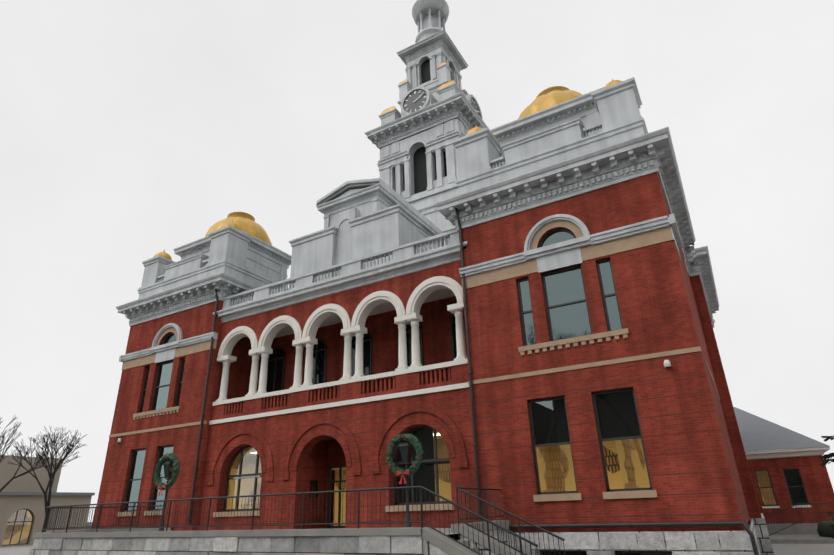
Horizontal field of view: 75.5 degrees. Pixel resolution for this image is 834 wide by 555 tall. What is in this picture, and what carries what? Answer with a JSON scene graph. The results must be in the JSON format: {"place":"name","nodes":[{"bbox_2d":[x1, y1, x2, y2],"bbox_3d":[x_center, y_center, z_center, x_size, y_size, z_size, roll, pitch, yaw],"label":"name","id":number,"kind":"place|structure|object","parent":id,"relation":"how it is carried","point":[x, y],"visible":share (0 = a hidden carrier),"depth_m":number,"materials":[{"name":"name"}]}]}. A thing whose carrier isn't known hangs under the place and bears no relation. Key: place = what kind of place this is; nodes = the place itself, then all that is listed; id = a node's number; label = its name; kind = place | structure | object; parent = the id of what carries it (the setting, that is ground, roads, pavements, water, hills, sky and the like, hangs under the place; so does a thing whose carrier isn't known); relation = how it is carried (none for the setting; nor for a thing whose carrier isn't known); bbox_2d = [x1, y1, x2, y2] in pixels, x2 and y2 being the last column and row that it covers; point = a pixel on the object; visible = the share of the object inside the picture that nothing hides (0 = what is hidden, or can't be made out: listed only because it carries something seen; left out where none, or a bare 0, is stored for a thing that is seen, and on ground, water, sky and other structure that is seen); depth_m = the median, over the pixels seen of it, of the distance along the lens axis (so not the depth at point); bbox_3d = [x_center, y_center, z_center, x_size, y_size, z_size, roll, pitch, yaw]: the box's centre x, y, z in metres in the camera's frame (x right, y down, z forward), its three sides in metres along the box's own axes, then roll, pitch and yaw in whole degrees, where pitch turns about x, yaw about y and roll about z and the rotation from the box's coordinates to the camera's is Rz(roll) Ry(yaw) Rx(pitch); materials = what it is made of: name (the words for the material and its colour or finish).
{"place":"outdoors","nodes":[
{"label":"outdoors","id":0,"kind":"place"},
{"bbox_2d":[0,522,833,554],"bbox_3d":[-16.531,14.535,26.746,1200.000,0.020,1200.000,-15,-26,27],"label":"ground","id":1,"kind":"structure","parent":0,"point":[803,549],"depth_m":26.53,"materials":[{"name":"concrete"}]},
{"bbox_2d":[0,417,70,491],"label":"tree","id":2,"kind":"object","parent":1,"relation":"on","point":[27,452],"visible":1,"depth_m":31.91,"materials":[{"name":"plant"}]},
{"bbox_2d":[0,455,94,546],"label":"building","id":3,"kind":"structure","parent":1,"relation":"on","point":[22,511],"depth_m":59.61,"materials":[{"name":"paint"}]},
{"bbox_2d":[8,427,86,531],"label":"tree","id":4,"kind":"object","parent":1,"relation":"on","point":[52,443],"visible":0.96,"depth_m":40.01,"materials":[{"name":"plant"}]},
{"bbox_2d":[29,520,520,554],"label":"stone retaining wall","id":5,"kind":"structure","parent":1,"relation":"on","point":[352,541],"depth_m":15.07,"materials":[{"name":"stone"}]},
{"bbox_2d":[153,453,181,530],"bbox_3d":[-8.923,7.626,19.056,1.404,2.834,0.505,-15,-26,27],"label":"lamp post","id":6,"kind":"object","parent":5,"relation":"on","point":[170,462],"visible":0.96,"depth_m":19.22,"materials":[{"name":"plant"}]},
{"bbox_2d":[42,486,564,554],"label":"railings","id":7,"kind":"object","parent":5,"relation":"on","point":[67,507],"visible":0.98,"depth_m":15.16,"materials":[{"name":"metal"}]},
{"bbox_2d":[385,433,424,526],"bbox_3d":[-0.325,5.996,15.915,1.421,2.833,0.504,-15,-26,27],"label":"lamp post","id":8,"kind":"object","parent":5,"relation":"on","point":[408,444],"visible":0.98,"depth_m":16.09,"materials":[{"name":"plant"}]},
{"bbox_2d":[92,77,773,554],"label":"courthouse","id":9,"kind":"structure","parent":1,"relation":"on","point":[532,335],"depth_m":20.90,"materials":[{"name":"brick"}]},
{"bbox_2d":[365,0,487,244],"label":"clock tower","id":10,"kind":"structure","parent":9,"relation":"on","point":[417,163],"depth_m":38.36,"materials":[{"name":"stone"}]},
{"bbox_2d":[733,407,833,534],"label":"brick building","id":11,"kind":"structure","parent":1,"relation":"on","point":[793,472],"depth_m":33.75,"materials":[{"name":"brick"}]},
{"bbox_2d":[817,521,833,537],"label":"hedge","id":12,"kind":"object","parent":1,"relation":"on","point":[822,527],"visible":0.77,"depth_m":29.76,"materials":[{"name":"plant"}]},
{"bbox_2d":[820,435,833,529],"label":"conifer","id":13,"kind":"object","parent":1,"relation":"on","point":[827,457],"visible":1,"depth_m":16.33,"materials":[{"name":"plant"}]},
{"bbox_2d":[0,0,833,521],"label":"sky","id":14,"kind":"structure","parent":0,"point":[130,129],"materials":[{"name":"white"}]},
{"bbox_2d":[765,502,833,543],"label":"railing","id":15,"kind":"object","parent":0,"point":[796,538],"visible":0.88,"depth_m":29.02,"materials":[{"name":"black metal"}]}
]}

